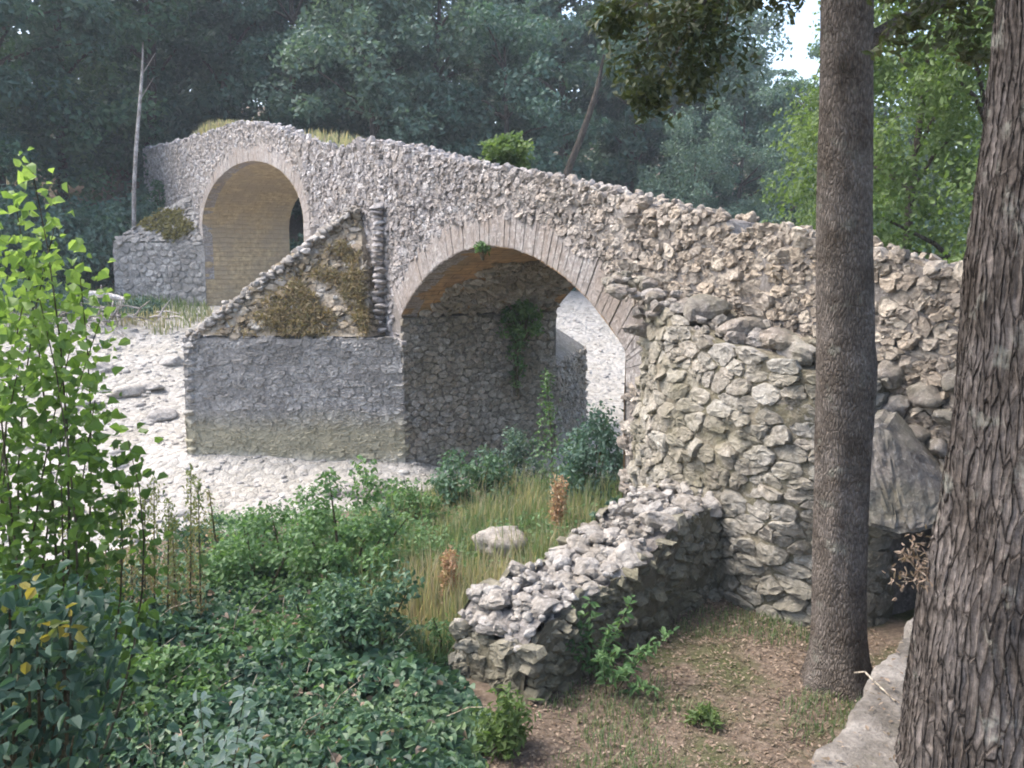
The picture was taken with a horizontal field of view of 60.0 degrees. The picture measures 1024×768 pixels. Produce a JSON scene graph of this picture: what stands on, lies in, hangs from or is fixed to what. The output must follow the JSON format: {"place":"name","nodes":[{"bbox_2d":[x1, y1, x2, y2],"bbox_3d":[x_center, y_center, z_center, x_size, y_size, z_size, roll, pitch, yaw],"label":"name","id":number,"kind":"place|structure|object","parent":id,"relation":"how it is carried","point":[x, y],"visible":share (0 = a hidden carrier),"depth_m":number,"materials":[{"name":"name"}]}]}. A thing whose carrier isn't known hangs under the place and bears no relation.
{"place":"outdoors","nodes":[
{"label":"outdoors","id":0,"kind":"place"},
{"bbox_2d":[0,289,624,564],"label":"riverbed","id":1,"kind":"structure","parent":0,"point":[268,472],"depth_m":20.02,"materials":[{"name":"stone"}]},
{"bbox_2d":[4,284,213,334],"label":"bank grass","id":2,"kind":"structure","parent":1,"relation":"on","point":[178,308],"depth_m":28.97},
{"bbox_2d":[105,383,145,398],"bbox_3d":[-9.935,0.216,22.829,0.752,0.394,1.038,2,9,15],"label":"boulder","id":3,"kind":"object","parent":1,"relation":"on","point":[131,390],"visible":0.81,"depth_m":22.62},
{"bbox_2d":[147,408,180,420],"bbox_3d":[-8.324,0.756,21.274,0.615,0.308,0.822,2,9,10],"label":"boulder","id":4,"kind":"object","parent":1,"relation":"on","point":[163,414],"visible":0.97,"depth_m":21.10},
{"bbox_2d":[0,300,624,553],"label":"cobbles","id":5,"kind":"object","parent":1,"relation":"on","point":[179,512],"visible":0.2,"depth_m":19.07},
{"bbox_2d":[40,291,184,336],"bbox_3d":[-12.702,-2.226,27.312,4.163,1.462,3.325,-7,11,-39],"label":"brushwood","id":6,"kind":"object","parent":5,"relation":"on","point":[116,314],"visible":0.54,"depth_m":27.43,"materials":[{"name":"grey plant"}]},
{"bbox_2d":[206,471,621,653],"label":"weeds","id":7,"kind":"object","parent":1,"relation":"on","point":[419,542],"visible":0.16,"depth_m":9.99,"materials":[{"name":"green plant"}]},
{"bbox_2d":[113,120,962,627],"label":"stone bridge","id":8,"kind":"structure","parent":1,"relation":"on","point":[709,316],"depth_m":15.47,"materials":[{"name":"stone"}]},
{"bbox_2d":[143,179,165,210],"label":"face plant","id":9,"kind":"object","parent":8,"relation":"attached to","point":[157,199],"visible":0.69,"depth_m":36.24,"materials":[{"name":"green plant"}]},
{"bbox_2d":[136,207,196,242],"bbox_3d":[-12.163,-5.670,31.528,2.522,1.376,1.038,3,9,19],"label":"moss patch","id":10,"kind":"object","parent":8,"relation":"on","point":[171,220],"visible":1,"depth_m":31.44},
{"bbox_2d":[191,118,363,147],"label":"grass","id":11,"kind":"structure","parent":8,"relation":"on","point":[333,137],"depth_m":21.50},
{"bbox_2d":[213,220,371,338],"bbox_3d":[-4.222,-2.055,17.491,3.097,2.371,1.524,0,9,0],"label":"dry growth","id":12,"kind":"object","parent":8,"relation":"on","point":[302,303],"visible":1,"depth_m":17.32,"materials":[{"name":"brown plant"}]},
{"bbox_2d":[477,130,534,169],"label":"bush","id":13,"kind":"object","parent":8,"relation":"on","point":[502,149],"visible":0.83,"depth_m":14.56,"materials":[{"name":"green plant"}]},
{"bbox_2d":[505,318,529,395],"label":"pier ivy","id":14,"kind":"object","parent":8,"relation":"attached to","point":[516,357],"visible":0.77,"depth_m":18.10,"materials":[{"name":"green plant"}]},
{"bbox_2d":[496,297,544,340],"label":"arch fern","id":15,"kind":"object","parent":8,"relation":"attached to","point":[527,309],"visible":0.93,"depth_m":17.84,"materials":[{"name":"green plant"}]},
{"bbox_2d":[869,409,941,533],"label":"stone slab","id":16,"kind":"structure","parent":8,"relation":"attached to","point":[905,480],"depth_m":7.21,"materials":[{"name":"stone"}]},
{"bbox_2d":[6,106,951,767],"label":"riverbank","id":17,"kind":"structure","parent":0,"point":[890,630],"depth_m":6.58,"materials":[{"name":"brown soil"}]},
{"bbox_2d":[0,0,41,180],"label":"forest tree","id":18,"kind":"object","parent":17,"relation":"on","point":[5,162],"visible":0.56,"depth_m":33.47,"materials":[{"name":"green plant"}]},
{"bbox_2d":[0,212,42,284],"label":"undergrowth shrub","id":19,"kind":"object","parent":17,"relation":"on","point":[9,229],"visible":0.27,"depth_m":30.92,"materials":[{"name":"green plant"}]},
{"bbox_2d":[0,278,78,314],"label":"undergrowth shrub","id":20,"kind":"object","parent":17,"relation":"on","point":[21,281],"visible":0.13,"depth_m":28.69,"materials":[{"name":"green plant"}]},
{"bbox_2d":[0,183,105,235],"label":"undergrowth shrub","id":21,"kind":"object","parent":17,"relation":"on","point":[5,203],"visible":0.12,"depth_m":32.71,"materials":[{"name":"green plant"}]},
{"bbox_2d":[0,0,114,201],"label":"forest tree","id":22,"kind":"object","parent":17,"relation":"on","point":[42,53],"visible":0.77,"depth_m":35.97,"materials":[{"name":"green plant"}]},
{"bbox_2d":[3,226,114,292],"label":"undergrowth shrub","id":23,"kind":"object","parent":17,"relation":"on","point":[106,282],"visible":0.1,"depth_m":31.77,"materials":[{"name":"green plant"}]},
{"bbox_2d":[3,0,129,135],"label":"forest tree","id":24,"kind":"object","parent":17,"relation":"on","point":[18,30],"visible":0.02,"depth_m":48.35,"materials":[{"name":"green plant"}]},
{"bbox_2d":[33,290,106,317],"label":"undergrowth shrub","id":25,"kind":"object","parent":17,"relation":"on","point":[84,301],"visible":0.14,"depth_m":28.43,"materials":[{"name":"green plant"}]},
{"bbox_2d":[21,201,151,283],"bbox_3d":[-16.087,-5.211,33.645,5.562,3.300,5.211,5,10,28],"label":"undergrowth shrub","id":26,"kind":"object","parent":17,"relation":"on","point":[93,235],"visible":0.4,"depth_m":32.06,"materials":[{"name":"green plant"}]},
{"bbox_2d":[6,619,170,748],"bbox_3d":[-3.087,2.021,5.914,1.344,1.088,1.182,2,9,13],"label":"bramble bush","id":27,"kind":"object","parent":17,"relation":"on","point":[98,657],"visible":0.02,"depth_m":6.08,"materials":[{"name":"green plant"}]},
{"bbox_2d":[0,559,180,767],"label":"broad leaved shrub","id":28,"kind":"object","parent":17,"relation":"on","point":[67,616],"visible":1,"depth_m":3.22,"materials":[{"name":"green plant"}]},
{"bbox_2d":[0,0,196,209],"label":"forest tree","id":29,"kind":"object","parent":17,"relation":"on","point":[109,118],"visible":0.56,"depth_m":38.52,"materials":[{"name":"green plant"}]},
{"bbox_2d":[0,146,207,767],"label":"poplar sapling","id":30,"kind":"object","parent":17,"relation":"on","point":[82,450],"visible":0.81,"depth_m":4.29,"materials":[{"name":"green plant"}]},
{"bbox_2d":[15,77,198,180],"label":"undergrowth shrub","id":31,"kind":"object","parent":17,"relation":"on","point":[174,129],"visible":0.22,"depth_m":43.98,"materials":[{"name":"green plant"}]},
{"bbox_2d":[55,192,168,242],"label":"undergrowth shrub","id":32,"kind":"object","parent":17,"relation":"on","point":[113,207],"visible":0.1,"depth_m":35.12,"materials":[{"name":"green plant"}]},
{"bbox_2d":[17,0,234,95],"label":"forest tree","id":33,"kind":"object","parent":17,"relation":"on","point":[137,8],"visible":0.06,"depth_m":52.17,"materials":[{"name":"green plant"}]},
{"bbox_2d":[122,482,140,603],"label":"dock stalk","id":34,"kind":"object","parent":17,"relation":"on","point":[129,511],"visible":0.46,"depth_m":7.52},
{"bbox_2d":[118,153,148,205],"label":"undergrowth shrub","id":35,"kind":"object","parent":17,"relation":"on","point":[142,190],"visible":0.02,"depth_m":39.92,"materials":[{"name":"green plant"}]},
{"bbox_2d":[101,295,167,318],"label":"undergrowth shrub","id":36,"kind":"object","parent":17,"relation":"on","point":[147,308],"visible":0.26,"depth_m":29.16,"materials":[{"name":"green plant"}]},
{"bbox_2d":[62,0,221,147],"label":"forest tree","id":37,"kind":"object","parent":17,"relation":"on","point":[179,52],"visible":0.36,"depth_m":43.13,"materials":[{"name":"green plant"}]},
{"bbox_2d":[132,42,154,226],"bbox_3d":[-13.577,-9.000,32.662,1.199,6.944,0.241,-3,9,-20],"label":"bare trunk","id":38,"kind":"object","parent":17,"relation":"on","point":[134,177],"visible":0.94,"depth_m":32.51,"materials":[{"name":"grey plant"}]},
{"bbox_2d":[134,487,155,603],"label":"dock stalk","id":39,"kind":"object","parent":17,"relation":"on","point":[140,562],"visible":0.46,"depth_m":7.71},
{"bbox_2d":[147,476,165,598],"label":"dock stalk","id":40,"kind":"object","parent":17,"relation":"on","point":[156,527],"visible":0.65,"depth_m":7.86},
{"bbox_2d":[82,637,248,740],"bbox_3d":[-2.552,2.212,6.389,1.300,0.665,1.167,-2,9,-12],"label":"bramble bush","id":41,"kind":"object","parent":17,"relation":"on","point":[185,659],"visible":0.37,"depth_m":6.36,"materials":[{"name":"green plant"}]},
{"bbox_2d":[154,494,181,610],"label":"dock stalk","id":42,"kind":"object","parent":17,"relation":"on","point":[168,557],"visible":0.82,"depth_m":7.52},
{"bbox_2d":[163,515,187,612],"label":"dock stalk","id":43,"kind":"object","parent":17,"relation":"on","point":[178,576],"visible":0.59,"depth_m":7.74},
{"bbox_2d":[118,77,253,145],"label":"undergrowth shrub","id":44,"kind":"object","parent":17,"relation":"on","point":[201,113],"visible":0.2,"depth_m":46.23,"materials":[{"name":"green plant"}]},
{"bbox_2d":[181,463,201,603],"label":"dock stalk","id":45,"kind":"object","parent":17,"relation":"on","point":[190,568],"visible":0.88,"depth_m":7.85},
{"bbox_2d":[188,476,209,616],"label":"dock stalk","id":46,"kind":"object","parent":17,"relation":"on","point":[199,572],"visible":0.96,"depth_m":7.51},
{"bbox_2d":[146,513,264,576],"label":"bramble bush","id":47,"kind":"object","parent":17,"relation":"on","point":[184,534],"visible":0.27,"depth_m":10.18,"materials":[{"name":"green plant"}]},
{"bbox_2d":[200,489,221,577],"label":"bank weed","id":48,"kind":"object","parent":17,"relation":"on","point":[214,534],"visible":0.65,"depth_m":8.90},
{"bbox_2d":[169,685,272,767],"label":"leafy shoot","id":49,"kind":"object","parent":17,"relation":"on","point":[229,737],"visible":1,"depth_m":4.49,"materials":[{"name":"green plant"}]},
{"bbox_2d":[163,0,295,116],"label":"forest tree","id":50,"kind":"object","parent":17,"relation":"on","point":[275,19],"visible":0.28,"depth_m":46.72,"materials":[{"name":"green plant"}]},
{"bbox_2d":[0,551,490,767],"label":"ivy cover","id":51,"kind":"object","parent":17,"relation":"on","point":[281,676],"visible":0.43,"depth_m":6.19,"materials":[{"name":"green plant"}]},
{"bbox_2d":[181,516,314,612],"bbox_3d":[-2.525,1.799,8.580,1.188,0.953,1.361,1,9,5],"label":"bramble bush","id":52,"kind":"object","parent":17,"relation":"on","point":[234,561],"visible":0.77,"depth_m":8.48,"materials":[{"name":"green plant"}]},
{"bbox_2d":[164,0,352,119],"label":"forest tree","id":53,"kind":"object","parent":17,"relation":"on","point":[204,67],"visible":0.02,"depth_m":51.64,"materials":[{"name":"green plant"}]},
{"bbox_2d":[180,0,378,138],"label":"forest tree","id":54,"kind":"object","parent":17,"relation":"on","point":[252,63],"visible":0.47,"depth_m":42.43,"materials":[{"name":"green plant"}]},
{"bbox_2d":[201,492,364,570],"bbox_3d":[-2.473,1.670,10.004,1.708,1.044,1.289,2,9,16],"label":"bramble bush","id":55,"kind":"object","parent":17,"relation":"on","point":[264,517],"visible":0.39,"depth_m":9.86,"materials":[{"name":"green plant"}]},
{"bbox_2d":[284,582,320,646],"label":"bank weed","id":56,"kind":"object","parent":17,"relation":"on","point":[296,594],"visible":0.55,"depth_m":7.55,"materials":[{"name":"green plant"}]},
{"bbox_2d":[212,0,412,121],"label":"forest tree","id":57,"kind":"object","parent":17,"relation":"on","point":[260,114],"visible":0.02,"depth_m":54.61,"materials":[{"name":"green plant"}]},
{"bbox_2d":[277,455,428,600],"bbox_3d":[-1.663,1.488,8.883,1.408,1.492,1.566,2,9,11],"label":"bramble bush","id":58,"kind":"object","parent":17,"relation":"on","point":[317,559],"visible":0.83,"depth_m":8.95,"materials":[{"name":"green plant"}]},
{"bbox_2d":[296,554,433,658],"bbox_3d":[-1.245,1.949,7.377,1.126,1.055,1.410,-6,10,-33],"label":"bramble bush","id":59,"kind":"object","parent":17,"relation":"on","point":[349,617],"visible":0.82,"depth_m":7.13,"materials":[{"name":"green plant"}]},
{"bbox_2d":[247,0,499,148],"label":"forest tree","id":60,"kind":"object","parent":17,"relation":"on","point":[309,49],"visible":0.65,"depth_m":37.55,"materials":[{"name":"green plant"}]},
{"bbox_2d":[349,476,442,534],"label":"bramble bush","id":61,"kind":"object","parent":17,"relation":"on","point":[396,498],"visible":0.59,"depth_m":11.83,"materials":[{"name":"green plant"}]},
{"bbox_2d":[335,0,503,126],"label":"forest tree","id":62,"kind":"object","parent":17,"relation":"on","point":[451,43],"depth_m":53.91,"materials":[{"name":"green plant"}]},
{"bbox_2d":[422,617,454,655],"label":"bank weed","id":63,"kind":"object","parent":17,"relation":"on","point":[434,627],"visible":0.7,"depth_m":7.38,"materials":[{"name":"green plant"}]},
{"bbox_2d":[437,543,459,603],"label":"dry weed","id":64,"kind":"object","parent":17,"relation":"on","point":[448,560],"visible":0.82,"depth_m":8.32,"materials":[{"name":"plant"}]},
{"bbox_2d":[328,0,574,152],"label":"forest tree","id":65,"kind":"object","parent":17,"relation":"on","point":[455,66],"visible":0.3,"depth_m":41.53,"materials":[{"name":"green plant"}]},
{"bbox_2d":[423,446,521,516],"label":"bramble bush","id":66,"kind":"object","parent":17,"relation":"on","point":[449,483],"visible":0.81,"depth_m":13.23,"materials":[{"name":"green plant"}]},
{"bbox_2d":[347,453,623,664],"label":"long grass","id":67,"kind":"structure","parent":17,"relation":"on","point":[452,607],"depth_m":9.77,"materials":[{"name":"plant"}]},
{"bbox_2d":[471,526,527,557],"bbox_3d":[-0.121,1.733,9.732,0.592,0.292,0.532,3,7,-18],"label":"boulder","id":68,"kind":"object","parent":17,"relation":"on","point":[489,533],"visible":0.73,"depth_m":9.61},
{"bbox_2d":[468,682,543,767],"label":"bright weed","id":69,"kind":"object","parent":17,"relation":"on","point":[505,722],"visible":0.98,"depth_m":5.87,"materials":[{"name":"green plant"}]},
{"bbox_2d":[426,0,603,157],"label":"forest tree","id":70,"kind":"object","parent":17,"relation":"on","point":[571,142],"visible":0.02,"depth_m":58.15,"materials":[{"name":"green plant"}]},
{"bbox_2d":[471,424,560,493],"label":"bramble bush","id":71,"kind":"object","parent":17,"relation":"on","point":[513,453],"visible":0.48,"depth_m":14.29,"materials":[{"name":"green plant"}]},
{"bbox_2d":[420,0,612,173],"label":"forest tree","id":72,"kind":"object","parent":17,"relation":"on","point":[534,107],"visible":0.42,"depth_m":38.71,"materials":[{"name":"green plant"}]},
{"bbox_2d":[525,368,565,490],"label":"tall weed","id":73,"kind":"object","parent":17,"relation":"on","point":[546,410],"visible":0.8,"depth_m":13.22,"materials":[{"name":"green plant"}]},
{"bbox_2d":[484,0,627,157],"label":"forest tree","id":74,"kind":"object","parent":17,"relation":"on","point":[552,9],"visible":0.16,"depth_m":50.40,"materials":[{"name":"green plant"}]},
{"bbox_2d":[546,472,569,535],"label":"dry weed","id":75,"kind":"object","parent":17,"relation":"on","point":[557,500],"visible":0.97,"depth_m":10.21,"materials":[{"name":"plant"}]},
{"bbox_2d":[545,399,623,506],"bbox_3d":[1.204,1.048,12.443,1.369,1.692,1.627,5,10,28],"label":"bramble bush","id":76,"kind":"object","parent":17,"relation":"on","point":[582,457],"visible":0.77,"depth_m":12.27,"materials":[{"name":"green plant"}]},
{"bbox_2d":[563,54,609,177],"bbox_3d":[2.969,-10.634,36.051,2.200,5.508,0.556,-3,9,-22],"label":"leaning trunk","id":77,"kind":"object","parent":17,"relation":"on","point":[576,147],"visible":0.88,"depth_m":35.92,"materials":[{"name":"brown plant"}]},
{"bbox_2d":[448,478,727,703],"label":"ruined wall","id":78,"kind":"structure","parent":17,"relation":"on","point":[654,549],"depth_m":7.45,"materials":[{"name":"stone"}]},
{"bbox_2d":[547,144,640,193],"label":"undergrowth shrub","id":79,"kind":"object","parent":17,"relation":"on","point":[580,170],"visible":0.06,"depth_m":46.30,"materials":[{"name":"green plant"}]},
{"bbox_2d":[542,0,654,167],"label":"forest tree","id":80,"kind":"object","parent":17,"relation":"on","point":[579,49],"visible":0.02,"depth_m":62.91,"materials":[{"name":"green plant"}]},
{"bbox_2d":[565,594,636,683],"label":"leafy shoot","id":81,"kind":"object","parent":17,"relation":"on","point":[608,633],"visible":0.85,"depth_m":6.90,"materials":[{"name":"green plant"}]},
{"bbox_2d":[590,626,680,698],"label":"leafy shoot","id":82,"kind":"object","parent":17,"relation":"on","point":[625,670],"visible":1,"depth_m":6.68,"materials":[{"name":"green plant"}]},
{"bbox_2d":[554,0,744,192],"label":"forest tree","id":83,"kind":"object","parent":17,"relation":"on","point":[630,146],"visible":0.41,"depth_m":44.69,"materials":[{"name":"green plant"}]},
{"bbox_2d":[589,0,775,201],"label":"forest tree","id":84,"kind":"object","parent":17,"relation":"on","point":[648,161],"visible":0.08,"depth_m":49.61,"materials":[{"name":"green plant"}]},
{"bbox_2d":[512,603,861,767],"bbox_3d":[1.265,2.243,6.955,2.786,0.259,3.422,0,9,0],"label":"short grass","id":85,"kind":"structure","parent":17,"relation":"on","point":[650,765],"depth_m":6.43,"materials":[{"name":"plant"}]},
{"bbox_2d":[544,611,830,767],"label":"twigs","id":86,"kind":"object","parent":17,"relation":"on","point":[715,705],"visible":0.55,"depth_m":6.45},
{"bbox_2d":[634,95,754,218],"bbox_3d":[8.278,-7.804,40.298,5.608,10.193,5.669,3,9,20],"label":"forest tree","id":87,"kind":"object","parent":17,"relation":"on","point":[725,173],"visible":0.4,"depth_m":39.46,"materials":[{"name":"green plant"}]},
{"bbox_2d":[483,596,906,767],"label":"leaf litter","id":88,"kind":"object","parent":17,"relation":"on","point":[750,731],"visible":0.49,"depth_m":6.44,"materials":[{"name":"brown plant"}]},
{"bbox_2d":[678,698,723,733],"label":"seedling","id":89,"kind":"object","parent":17,"relation":"on","point":[707,713],"visible":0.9,"depth_m":6.19,"materials":[{"name":"green plant"}]},
{"bbox_2d":[643,0,792,200],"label":"forest tree","id":90,"kind":"object","parent":17,"relation":"on","point":[760,26],"visible":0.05,"depth_m":58.62,"materials":[{"name":"green plant"}]},
{"bbox_2d":[654,29,815,224],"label":"forest tree","id":91,"kind":"object","parent":17,"relation":"on","point":[770,106],"visible":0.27,"depth_m":43.51,"materials":[{"name":"green plant"}]},
{"bbox_2d":[686,179,813,221],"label":"undergrowth shrub","id":92,"kind":"object","parent":17,"relation":"on","point":[722,197],"visible":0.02,"depth_m":46.60,"materials":[{"name":"green plant"}]},
{"bbox_2d":[724,65,778,188],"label":"forest tree","id":93,"kind":"object","parent":17,"relation":"on","point":[750,168],"visible":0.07,"depth_m":71.09,"materials":[{"name":"green plant"}]},
{"bbox_2d":[586,0,949,703],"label":"slim tree","id":94,"kind":"object","parent":17,"relation":"on","point":[846,394],"visible":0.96,"depth_m":6.08,"materials":[{"name":"brown plant"}]},
{"bbox_2d":[739,129,817,223],"bbox_3d":[12.665,-6.710,40.434,5.406,9.719,5.348,-6,11,-36],"label":"forest tree","id":95,"kind":"object","parent":17,"relation":"on","point":[763,208],"visible":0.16,"depth_m":39.45,"materials":[{"name":"green plant"}]},
{"bbox_2d":[759,40,819,190],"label":"forest tree","id":96,"kind":"object","parent":17,"relation":"on","point":[814,52],"visible":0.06,"depth_m":52.69,"materials":[{"name":"green plant"}]},
{"bbox_2d":[790,133,902,244],"bbox_3d":[9.931,-2.988,26.807,3.827,9.265,3.402,-3,9,-16],"label":"forest tree","id":97,"kind":"object","parent":17,"relation":"on","point":[809,220],"visible":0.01,"depth_m":26.52,"materials":[{"name":"green plant"}]},
{"bbox_2d":[812,618,912,767],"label":"concrete ledge","id":98,"kind":"object","parent":17,"relation":"on","point":[866,748],"visible":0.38,"depth_m":4.15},
{"bbox_2d":[759,0,990,261],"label":"forest tree","id":99,"kind":"object","parent":17,"relation":"on","point":[802,140],"visible":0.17,"depth_m":15.54,"materials":[{"name":"green plant"}]},
{"bbox_2d":[778,0,993,263],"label":"forest tree","id":100,"kind":"object","parent":17,"relation":"on","point":[965,183],"visible":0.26,"depth_m":14.45,"materials":[{"name":"green plant"}]},
{"bbox_2d":[805,31,971,214],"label":"forest tree","id":101,"kind":"object","parent":17,"relation":"on","point":[885,113],"visible":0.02,"depth_m":57.59,"materials":[{"name":"green plant"}]},
{"bbox_2d":[873,84,954,229],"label":"forest tree","id":102,"kind":"object","parent":17,"relation":"on","point":[906,122],"visible":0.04,"depth_m":49.46,"materials":[{"name":"green plant"}]},
{"bbox_2d":[873,202,965,255],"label":"undergrowth shrub","id":103,"kind":"object","parent":17,"relation":"on","point":[927,223],"visible":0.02,"depth_m":42.91,"materials":[{"name":"green plant"}]},
{"bbox_2d":[860,0,1023,767],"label":"oak","id":104,"kind":"object","parent":17,"relation":"on","point":[962,705],"visible":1,"depth_m":3.41,"materials":[{"name":"brown plant"}]},
{"bbox_2d":[882,524,932,600],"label":"dead fern","id":105,"kind":"object","parent":104,"relation":"attached to","point":[919,572],"visible":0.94,"depth_m":3.74,"materials":[{"name":"brown plant"}]},
{"bbox_2d":[904,83,984,238],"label":"forest tree","id":106,"kind":"object","parent":17,"relation":"on","point":[934,177],"visible":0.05,"depth_m":46.47,"materials":[{"name":"green plant"}]},
{"bbox_2d":[13,0,985,147],"label":"sky","id":107,"kind":"structure","parent":0,"point":[800,33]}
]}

